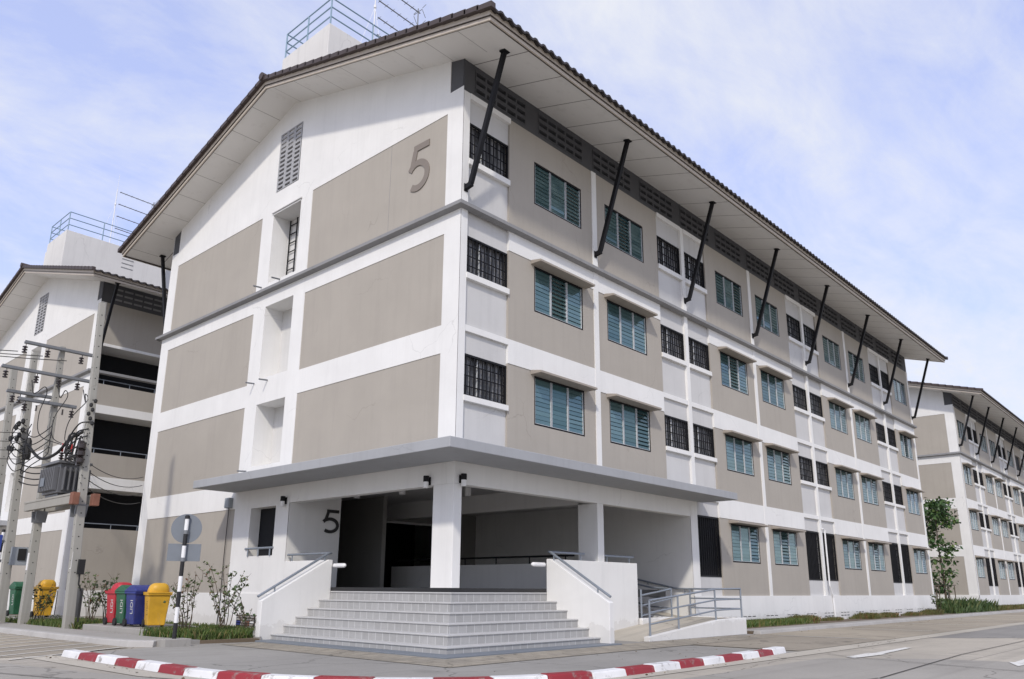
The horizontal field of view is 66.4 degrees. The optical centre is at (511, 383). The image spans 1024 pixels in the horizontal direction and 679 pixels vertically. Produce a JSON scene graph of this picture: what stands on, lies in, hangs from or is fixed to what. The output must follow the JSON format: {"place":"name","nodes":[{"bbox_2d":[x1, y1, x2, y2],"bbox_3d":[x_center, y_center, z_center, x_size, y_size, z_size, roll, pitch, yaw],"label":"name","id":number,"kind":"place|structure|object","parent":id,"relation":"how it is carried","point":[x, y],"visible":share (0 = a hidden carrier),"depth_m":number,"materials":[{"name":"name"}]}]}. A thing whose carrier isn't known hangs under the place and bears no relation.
{"place":"outdoors","nodes":[
{"label":"outdoors","id":0,"kind":"place"},
{"bbox_2d":[5,614,107,628],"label":"grass","id":1,"kind":"structure","parent":0,"point":[52,622],"depth_m":22.59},
{"bbox_2d":[0,211,170,615],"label":"apartment building","id":2,"kind":"structure","parent":0,"point":[65,288],"depth_m":35.27,"materials":[{"name":"white paint"}]},
{"bbox_2d":[9,614,258,643],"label":"verge soil","id":3,"kind":"structure","parent":0,"point":[236,640],"depth_m":17.23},
{"bbox_2d":[0,369,17,515],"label":"utility pole","id":4,"kind":"object","parent":3,"relation":"on","point":[8,414],"visible":0.85,"depth_m":28.56,"materials":[{"name":"concrete"}]},
{"bbox_2d":[32,582,55,618],"bbox_3d":[-14.342,6.713,23.961,0.682,1.259,0.733,6,-16,-20],"label":"shrub","id":5,"kind":"object","parent":3,"relation":"on","point":[49,601],"visible":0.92,"depth_m":23.93,"materials":[{"name":"green plant"}]},
{"bbox_2d":[6,615,84,619],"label":"bin slab","id":6,"kind":"structure","parent":3,"relation":"on","point":[13,617],"depth_m":24.98,"materials":[{"name":"concrete"}]},
{"bbox_2d":[6,582,22,615],"bbox_3d":[-16.248,7.091,25.814,0.729,1.091,0.567,-13,-19,40],"label":"rubbish bin","id":7,"kind":"object","parent":6,"relation":"on","point":[15,588],"visible":0.66,"depth_m":25.56,"materials":[{"name":"green plastic"}]},
{"bbox_2d":[30,580,58,616],"bbox_3d":[-14.912,6.836,24.941,0.732,1.158,0.567,-13,-19,40],"label":"rubbish bin","id":8,"kind":"object","parent":6,"relation":"on","point":[47,585],"visible":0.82,"depth_m":24.77,"materials":[{"name":"yellow plastic"}]},
{"bbox_2d":[1,340,92,623],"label":"utility pole","id":9,"kind":"object","parent":3,"relation":"on","point":[29,579],"visible":0.85,"depth_m":24.39,"materials":[{"name":"concrete"}]},
{"bbox_2d":[61,302,105,628],"bbox_3d":[-11.944,2.151,22.033,0.391,9.350,0.639,-13,-19,40],"label":"utility pole","id":10,"kind":"object","parent":3,"relation":"on","point":[76,567],"visible":0.95,"depth_m":21.79,"materials":[{"name":"concrete"}]},
{"bbox_2d":[26,430,83,459],"bbox_3d":[-13.700,1.900,23.450,4.035,0.667,0.133,-11,-18,36],"label":"power cable","id":11,"kind":"object","parent":10,"relation":"attached to","point":[53,454],"visible":0.77,"depth_m":23.42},
{"bbox_2d":[24,492,100,522],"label":"transformer platform","id":12,"kind":"structure","parent":10,"relation":"attached to","point":[70,501],"depth_m":22.41,"materials":[{"name":"concrete"}]},
{"bbox_2d":[37,443,92,497],"bbox_3d":[-13.126,2.549,23.051,1.480,1.620,1.010,-13,-19,40],"label":"transformer","id":13,"kind":"object","parent":12,"relation":"on","point":[59,477],"visible":0.59,"depth_m":22.51,"materials":[{"name":"metal"}]},
{"bbox_2d":[78,572,109,620],"bbox_3d":[-12.405,6.340,23.215,0.879,1.627,0.662,6,-16,-20],"label":"shrub","id":14,"kind":"object","parent":3,"relation":"on","point":[92,600],"visible":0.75,"depth_m":23.14,"materials":[{"name":"green plant"}]},
{"bbox_2d":[94,573,118,617],"bbox_3d":[-11.597,6.224,22.554,0.724,1.528,0.910,0,-15,0],"label":"shrub","id":15,"kind":"object","parent":3,"relation":"on","point":[104,598],"visible":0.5,"depth_m":22.47,"materials":[{"name":"green plant"}]},
{"bbox_2d":[82,623,193,635],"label":"bin slab","id":16,"kind":"structure","parent":3,"relation":"on","point":[126,629],"depth_m":19.48,"materials":[{"name":"concrete"}]},
{"bbox_2d":[103,582,131,624],"bbox_3d":[-10.272,5.740,20.467,0.732,1.069,0.567,-13,-19,40],"label":"rubbish bin","id":17,"kind":"object","parent":16,"relation":"on","point":[111,607],"visible":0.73,"depth_m":20.27,"materials":[{"name":"red plastic"}]},
{"bbox_2d":[112,585,130,625],"bbox_3d":[-9.812,5.665,20.029,0.729,0.998,0.567,-13,-19,40],"label":"rubbish bin","id":18,"kind":"object","parent":16,"relation":"on","point":[120,604],"visible":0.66,"depth_m":19.83,"materials":[{"name":"green plastic"}]},
{"bbox_2d":[122,585,149,626],"bbox_3d":[-9.342,5.554,19.593,0.729,0.998,0.567,-13,-19,40],"label":"rubbish bin","id":19,"kind":"object","parent":16,"relation":"on","point":[135,604],"visible":0.84,"depth_m":19.36,"materials":[{"name":"blue plastic"}]},
{"bbox_2d":[141,583,172,626],"bbox_3d":[-8.733,5.434,19.223,0.567,1.051,0.732,10,-18,-33],"label":"rubbish bin","id":20,"kind":"object","parent":16,"relation":"on","point":[156,596],"visible":0.98,"depth_m":19.00,"materials":[{"name":"yellow plastic"}]},
{"bbox_2d":[163,566,210,628],"bbox_3d":[-7.733,5.088,18.364,0.834,1.649,0.951,-13,-19,40],"label":"shrub","id":21,"kind":"object","parent":3,"relation":"on","point":[193,594],"visible":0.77,"depth_m":18.37,"materials":[{"name":"green plant"}]},
{"bbox_2d":[203,561,248,627],"bbox_3d":[-7.079,5.269,19.287,1.108,1.776,1.018,-6,-16,22],"label":"shrub","id":22,"kind":"object","parent":3,"relation":"on","point":[224,602],"visible":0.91,"depth_m":19.13,"materials":[{"name":"green plant"}]},
{"bbox_2d":[223,585,256,629],"bbox_3d":[-6.504,5.480,18.922,1.499,1.196,0.838,-13,-19,40],"label":"shrub","id":23,"kind":"object","parent":3,"relation":"on","point":[236,608],"visible":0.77,"depth_m":19.03,"materials":[{"name":"green plant"}]},
{"bbox_2d":[139,624,253,639],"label":"grass","id":24,"kind":"structure","parent":0,"point":[206,632],"depth_m":17.65,"materials":[{"name":"plant"}]},
{"bbox_2d":[57,634,794,677],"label":"pavement","id":25,"kind":"structure","parent":0,"point":[219,656],"depth_m":13.01,"materials":[{"name":"concrete"}]},
{"bbox_2d":[156,514,201,646],"bbox_3d":[-6.954,4.103,16.459,0.448,2.710,0.607,-13,-19,40],"label":"striped post","id":26,"kind":"object","parent":25,"relation":"on","point":[186,529],"visible":0.99,"depth_m":16.62,"materials":[{"name":"metal"}]},
{"bbox_2d":[61,646,785,678],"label":"painted kerb","id":27,"kind":"structure","parent":25,"relation":"on","point":[162,667],"depth_m":11.12,"materials":[{"name":"paint"}]},
{"bbox_2d":[223,635,769,667],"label":"paving stones","id":28,"kind":"object","parent":25,"relation":"on","point":[468,661],"visible":0.89,"depth_m":14.89,"materials":[{"name":"concrete"}]},
{"bbox_2d":[502,578,746,641],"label":"wheelchair ramp","id":29,"kind":"structure","parent":25,"relation":"on","point":[656,625],"depth_m":20.97,"materials":[{"name":"concrete"}]},
{"bbox_2d":[0,624,1023,678],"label":"road","id":30,"kind":"structure","parent":0,"point":[935,648],"depth_m":15.15,"materials":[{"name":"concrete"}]},
{"bbox_2d":[0,633,126,657],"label":"parking lane","id":31,"kind":"structure","parent":30,"relation":"on","point":[32,643],"depth_m":15.78,"materials":[{"name":"concrete"}]},
{"bbox_2d":[26,655,205,678],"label":"gutter","id":32,"kind":"object","parent":30,"relation":"on","point":[98,666],"visible":0.8,"depth_m":11.59,"materials":[{"name":"concrete"}]},
{"bbox_2d":[0,658,1023,678],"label":"asphalt patch","id":33,"kind":"object","parent":30,"relation":"on","point":[847,668],"visible":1,"depth_m":11.82,"materials":[{"name":"asphalt"}]},
{"bbox_2d":[605,622,1023,678],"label":"gutter","id":34,"kind":"object","parent":30,"relation":"on","point":[807,652],"visible":1,"depth_m":15.55,"materials":[{"name":"concrete"}]},
{"bbox_2d":[695,612,1023,650],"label":"parking lane","id":35,"kind":"structure","parent":30,"relation":"on","point":[802,640],"depth_m":22.91,"materials":[{"name":"concrete"}]},
{"bbox_2d":[848,647,908,657],"bbox_3d":[7.451,5.372,15.658,0.360,0.001,3.750,-13,-19,40],"label":"road marking","id":36,"kind":"object","parent":30,"relation":"on","point":[870,654],"visible":1,"depth_m":15.32,"materials":[{"name":"paint"}]},
{"bbox_2d":[931,624,1023,637],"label":"asphalt patch","id":37,"kind":"object","parent":30,"relation":"on","point":[1016,631],"visible":1,"depth_m":23.16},
{"bbox_2d":[0,0,1023,420],"label":"sky","id":38,"kind":"structure","parent":0,"point":[885,138],"materials":[{"name":"blue"}]},
{"bbox_2d":[54,607,1020,654],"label":"ground","id":39,"kind":"structure","parent":0,"point":[101,617],"depth_m":17.21,"materials":[{"name":"concrete"}]},
{"bbox_2d":[0,627,156,646],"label":"kerb","id":40,"kind":"structure","parent":39,"relation":"on","point":[97,640],"depth_m":17.11,"materials":[{"name":"concrete"}]},
{"bbox_2d":[0,622,199,643],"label":"footpath","id":41,"kind":"structure","parent":39,"relation":"on","point":[75,631],"depth_m":19.18,"materials":[{"name":"concrete"}]},
{"bbox_2d":[0,353,51,622],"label":"utility pole","id":42,"kind":"object","parent":41,"relation":"on","point":[12,555],"visible":0.91,"depth_m":24.44,"materials":[{"name":"concrete"}]},
{"bbox_2d":[255,551,665,658],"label":"entrance steps","id":43,"kind":"structure","parent":39,"relation":"on","point":[575,604],"depth_m":17.52,"materials":[{"name":"tile"}]},
{"bbox_2d":[117,0,947,629],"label":"apartment building","id":44,"kind":"structure","parent":39,"relation":"on","point":[539,294],"depth_m":23.82,"materials":[{"name":"white paint"}]},
{"bbox_2d":[216,498,232,622],"bbox_3d":[-8.464,5.184,22.921,0.280,3.661,0.135,-13,-19,40],"label":"downpipe","id":45,"kind":"object","parent":44,"relation":"attached to","point":[228,503],"visible":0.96,"depth_m":23.21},
{"bbox_2d":[323,509,338,532],"bbox_3d":[-5.124,3.900,22.156,0.025,0.660,0.552,-13,-19,40],"label":"number sign","id":46,"kind":"object","parent":44,"relation":"attached to","point":[328,518],"visible":1,"depth_m":22.16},
{"bbox_2d":[376,0,425,36],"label":"television antenna","id":47,"kind":"object","parent":44,"relation":"on","point":[418,12],"visible":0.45,"depth_m":29.26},
{"bbox_2d":[464,353,505,404],"bbox_3d":[-0.693,-0.078,18.521,0.140,1.010,1.500,-13,-19,40],"label":"barred window","id":48,"kind":"structure","parent":44,"relation":"in","point":[485,379],"depth_m":18.58,"materials":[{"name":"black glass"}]},
{"bbox_2d":[466,235,506,287],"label":"barred window","id":49,"kind":"structure","parent":44,"relation":"in","point":[485,261],"depth_m":19.34,"materials":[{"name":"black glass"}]},
{"bbox_2d":[469,123,507,178],"bbox_3d":[-0.653,-5.902,20.050,0.140,1.050,1.500,-13,-19,40],"label":"barred window","id":50,"kind":"structure","parent":44,"relation":"in","point":[493,154],"depth_m":20.19,"materials":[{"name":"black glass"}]},
{"bbox_2d":[534,162,580,228],"bbox_3d":[1.258,-5.237,21.991,0.106,1.270,2.100,-13,-19,40],"label":"window","id":51,"kind":"structure","parent":44,"relation":"in","point":[552,193],"depth_m":21.96,"materials":[{"name":"teal glass"}]},
{"bbox_2d":[534,266,582,329],"bbox_3d":[1.237,-2.273,21.213,0.106,1.270,2.100,-13,-19,40],"label":"window","id":52,"kind":"structure","parent":44,"relation":"in","point":[548,299],"depth_m":21.19,"materials":[{"name":"teal glass"}]},
{"bbox_2d":[534,376,584,436],"bbox_3d":[1.217,0.623,20.453,0.106,1.270,2.100,-13,-19,40],"label":"window","id":53,"kind":"structure","parent":44,"relation":"in","point":[560,407],"depth_m":20.42,"materials":[{"name":"teal glass"}]},
{"bbox_2d":[604,204,643,262],"bbox_3d":[3.449,-4.624,24.340,0.106,1.270,2.100,-13,-19,40],"label":"window","id":54,"kind":"structure","parent":44,"relation":"in","point":[616,237],"depth_m":24.40,"materials":[{"name":"teal glass"}]},
{"bbox_2d":[607,300,646,355],"bbox_3d":[3.428,-1.654,23.561,0.106,1.270,2.100,-13,-19,40],"label":"window","id":55,"kind":"structure","parent":44,"relation":"in","point":[626,327],"depth_m":23.54,"materials":[{"name":"teal glass"}]},
{"bbox_2d":[609,399,650,451],"bbox_3d":[3.408,1.247,22.799,0.106,1.270,2.100,-13,-19,40],"label":"window","id":56,"kind":"structure","parent":44,"relation":"in","point":[629,424],"depth_m":22.78,"materials":[{"name":"teal glass"}]},
{"bbox_2d":[657,236,679,274],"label":"barred window","id":57,"kind":"structure","parent":44,"relation":"in","point":[667,255],"depth_m":26.41,"materials":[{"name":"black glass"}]},
{"bbox_2d":[660,324,684,360],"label":"barred window","id":58,"kind":"structure","parent":44,"relation":"in","point":[670,338],"depth_m":25.62,"materials":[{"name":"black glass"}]},
{"bbox_2d":[664,414,688,450],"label":"barred window","id":59,"kind":"structure","parent":44,"relation":"in","point":[676,430],"depth_m":24.85,"materials":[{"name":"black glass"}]},
{"bbox_2d":[684,252,704,288],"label":"barred window","id":60,"kind":"structure","parent":44,"relation":"in","point":[689,264],"depth_m":27.58,"materials":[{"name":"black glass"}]},
{"bbox_2d":[688,337,709,370],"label":"barred window","id":61,"kind":"structure","parent":44,"relation":"in","point":[698,357],"depth_m":26.85,"materials":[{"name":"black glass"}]},
{"bbox_2d":[693,423,714,457],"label":"barred window","id":62,"kind":"structure","parent":44,"relation":"in","point":[703,444],"depth_m":26.09,"materials":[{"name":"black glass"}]},
{"bbox_2d":[697,515,721,576],"bbox_3d":[6.258,5.220,25.121,0.140,1.900,1.500,-13,-19,40],"label":"barred door","id":63,"kind":"structure","parent":44,"relation":"in","point":[710,564],"depth_m":25.21,"materials":[{"name":"black metal"}]},
{"bbox_2d":[715,271,742,316],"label":"window","id":64,"kind":"structure","parent":44,"relation":"in","point":[728,293],"depth_m":29.30,"materials":[{"name":"teal glass"}]},
{"bbox_2d":[720,351,748,395],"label":"window","id":65,"kind":"structure","parent":44,"relation":"in","point":[728,372],"depth_m":28.52,"materials":[{"name":"teal glass"}]},
{"bbox_2d":[725,434,754,476],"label":"window","id":66,"kind":"structure","parent":44,"relation":"in","point":[739,452],"depth_m":27.75,"materials":[{"name":"teal glass"}]},
{"bbox_2d":[731,524,760,563],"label":"window","id":67,"kind":"structure","parent":44,"relation":"in","point":[745,539],"depth_m":26.96,"materials":[{"name":"teal glass"}]},
{"bbox_2d":[755,295,778,335],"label":"window","id":68,"kind":"structure","parent":44,"relation":"in","point":[769,318],"depth_m":31.75,"materials":[{"name":"teal glass"}]},
{"bbox_2d":[760,369,785,409],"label":"window","id":69,"kind":"structure","parent":44,"relation":"in","point":[772,386],"depth_m":30.87,"materials":[{"name":"teal glass"}]},
{"bbox_2d":[766,447,791,484],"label":"window","id":70,"kind":"structure","parent":44,"relation":"in","point":[779,470],"depth_m":30.10,"materials":[{"name":"teal glass"}]},
{"bbox_2d":[773,529,798,565],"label":"window","id":71,"kind":"structure","parent":44,"relation":"in","point":[785,542],"depth_m":29.32,"materials":[{"name":"teal glass"}]},
{"bbox_2d":[786,313,800,341],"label":"barred window","id":72,"kind":"structure","parent":44,"relation":"in","point":[792,329],"depth_m":33.73,"materials":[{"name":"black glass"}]},
{"bbox_2d":[792,384,807,410],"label":"barred window","id":73,"kind":"structure","parent":44,"relation":"in","point":[798,397],"depth_m":32.93,"materials":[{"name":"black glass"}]},
{"bbox_2d":[798,455,813,482],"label":"barred window","id":74,"kind":"structure","parent":44,"relation":"in","point":[804,463],"depth_m":32.17,"materials":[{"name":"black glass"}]},
{"bbox_2d":[803,324,816,350],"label":"barred window","id":75,"kind":"structure","parent":44,"relation":"in","point":[808,335],"depth_m":34.93,"materials":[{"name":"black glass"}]},
{"bbox_2d":[805,531,822,579],"bbox_3d":[11.953,6.857,31.215,0.140,1.900,1.500,-13,-19,40],"label":"barred door","id":76,"kind":"structure","parent":44,"relation":"in","point":[813,552],"depth_m":31.31,"materials":[{"name":"black metal"}]},
{"bbox_2d":[809,392,822,416],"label":"barred window","id":77,"kind":"structure","parent":44,"relation":"in","point":[815,400],"depth_m":34.20,"materials":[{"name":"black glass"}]},
{"bbox_2d":[816,461,829,486],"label":"barred window","id":78,"kind":"structure","parent":44,"relation":"in","point":[822,472],"depth_m":33.43,"materials":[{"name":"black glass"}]},
{"bbox_2d":[822,533,838,580],"bbox_3d":[13.092,7.185,32.434,0.140,1.900,1.500,-13,-19,40],"label":"barred door","id":79,"kind":"structure","parent":44,"relation":"in","point":[830,545],"depth_m":32.62,"materials":[{"name":"black metal"}]},
{"bbox_2d":[822,335,840,369],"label":"window","id":80,"kind":"structure","parent":44,"relation":"in","point":[831,349],"depth_m":36.65,"materials":[{"name":"teal glass"}]},
{"bbox_2d":[829,401,847,434],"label":"window","id":81,"kind":"structure","parent":44,"relation":"in","point":[838,420],"depth_m":35.86,"materials":[{"name":"teal glass"}]},
{"bbox_2d":[835,468,854,499],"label":"window","id":82,"kind":"structure","parent":44,"relation":"in","point":[845,489],"depth_m":35.09,"materials":[{"name":"teal glass"}]},
{"bbox_2d":[842,539,861,569],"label":"window","id":83,"kind":"structure","parent":44,"relation":"in","point":[851,548],"depth_m":34.30,"materials":[{"name":"teal glass"}]},
{"bbox_2d":[848,351,864,382],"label":"window","id":84,"kind":"structure","parent":44,"relation":"in","point":[852,358],"depth_m":39.04,"materials":[{"name":"teal glass"}]},
{"bbox_2d":[855,413,871,443],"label":"window","id":85,"kind":"structure","parent":44,"relation":"in","point":[863,431],"depth_m":38.21,"materials":[{"name":"teal glass"}]},
{"bbox_2d":[861,476,878,505],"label":"window","id":86,"kind":"structure","parent":44,"relation":"in","point":[869,486],"depth_m":37.43,"materials":[{"name":"teal glass"}]},
{"bbox_2d":[869,363,878,384],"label":"barred window","id":87,"kind":"structure","parent":44,"relation":"in","point":[874,378],"depth_m":41.07,"materials":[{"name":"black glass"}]},
{"bbox_2d":[868,542,885,571],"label":"window","id":88,"kind":"structure","parent":44,"relation":"in","point":[876,551],"depth_m":36.66,"materials":[{"name":"teal glass"}]},
{"bbox_2d":[875,422,885,442],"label":"barred window","id":89,"kind":"structure","parent":44,"relation":"in","point":[880,430],"depth_m":40.30,"materials":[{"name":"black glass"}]},
{"bbox_2d":[880,370,888,390],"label":"barred window","id":90,"kind":"structure","parent":44,"relation":"in","point":[884,379],"depth_m":42.33,"materials":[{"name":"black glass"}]},
{"bbox_2d":[882,481,892,502],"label":"barred window","id":91,"kind":"structure","parent":44,"relation":"in","point":[887,491],"depth_m":39.53,"materials":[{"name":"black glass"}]},
{"bbox_2d":[887,428,896,447],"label":"barred window","id":92,"kind":"structure","parent":44,"relation":"in","point":[891,438],"depth_m":41.51,"materials":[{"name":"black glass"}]},
{"bbox_2d":[889,543,901,582],"bbox_3d":[18.786,8.822,38.528,0.140,1.900,1.500,-13,-19,40],"label":"barred door","id":93,"kind":"structure","parent":44,"relation":"in","point":[893,550],"depth_m":38.63,"materials":[{"name":"black metal"}]},
{"bbox_2d":[894,485,902,504],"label":"barred window","id":94,"kind":"structure","parent":44,"relation":"in","point":[897,489],"depth_m":40.74,"materials":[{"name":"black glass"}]},
{"bbox_2d":[893,379,906,405],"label":"window","id":95,"kind":"structure","parent":44,"relation":"in","point":[899,389],"depth_m":43.93,"materials":[{"name":"teal glass"}]},
{"bbox_2d":[899,433,913,460],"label":"window","id":96,"kind":"structure","parent":44,"relation":"in","point":[905,441],"depth_m":43.16,"materials":[{"name":"teal glass"}]},
{"bbox_2d":[901,544,912,582],"bbox_3d":[19.925,9.149,39.747,0.140,1.900,1.500,-13,-19,40],"label":"barred door","id":97,"kind":"structure","parent":44,"relation":"in","point":[904,548],"depth_m":39.89,"materials":[{"name":"black metal"}]},
{"bbox_2d":[906,489,919,515],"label":"window","id":98,"kind":"structure","parent":44,"relation":"in","point":[912,497],"depth_m":42.36,"materials":[{"name":"teal glass"}]},
{"bbox_2d":[913,549,927,573],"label":"window","id":99,"kind":"structure","parent":44,"relation":"in","point":[919,555],"depth_m":41.56,"materials":[{"name":"teal glass"}]},
{"bbox_2d":[747,609,1023,630],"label":"curb","id":100,"kind":"structure","parent":39,"relation":"on","point":[753,629],"depth_m":28.50,"materials":[{"name":"concrete"}]},
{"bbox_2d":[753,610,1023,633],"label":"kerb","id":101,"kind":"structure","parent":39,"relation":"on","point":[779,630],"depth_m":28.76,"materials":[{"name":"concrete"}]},
{"bbox_2d":[908,381,1023,604],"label":"apartment building","id":102,"kind":"structure","parent":39,"relation":"on","point":[969,441],"depth_m":53.57,"materials":[{"name":"white paint"}]},
{"bbox_2d":[961,465,972,485],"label":"window","id":103,"kind":"structure","parent":102,"relation":"in","point":[967,471],"depth_m":52.65,"materials":[{"name":"teal glass"}]},
{"bbox_2d":[968,510,978,530],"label":"window","id":104,"kind":"structure","parent":102,"relation":"in","point":[973,515],"depth_m":51.87,"materials":[{"name":"teal glass"}]},
{"bbox_2d":[974,558,985,577],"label":"window","id":105,"kind":"structure","parent":102,"relation":"in","point":[980,564],"depth_m":51.11,"materials":[{"name":"teal glass"}]},
{"bbox_2d":[747,609,1016,633],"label":"verge soil","id":106,"kind":"structure","parent":0,"point":[844,620],"depth_m":30.75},
{"bbox_2d":[746,617,812,627],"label":"weeds","id":107,"kind":"object","parent":106,"relation":"on","point":[759,622],"visible":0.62,"depth_m":26.01,"materials":[{"name":"green plant"}]},
{"bbox_2d":[764,608,944,622],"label":"weeds","id":108,"kind":"object","parent":106,"relation":"on","point":[866,615],"visible":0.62,"depth_m":33.04,"materials":[{"name":"green plant"}]},
{"bbox_2d":[923,496,962,600],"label":"young tree","id":109,"kind":"object","parent":106,"relation":"on","point":[936,511],"visible":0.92,"depth_m":47.03,"materials":[{"name":"green plant"}]},
{"bbox_2d":[936,596,1000,613],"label":"tall weeds","id":110,"kind":"object","parent":106,"relation":"on","point":[961,605],"visible":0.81,"depth_m":44.55,"materials":[{"name":"green plant"}]},
{"bbox_2d":[996,604,1023,610],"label":"weeds","id":111,"kind":"object","parent":106,"relation":"on","point":[1010,607],"visible":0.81,"depth_m":51.96,"materials":[{"name":"green plant"}]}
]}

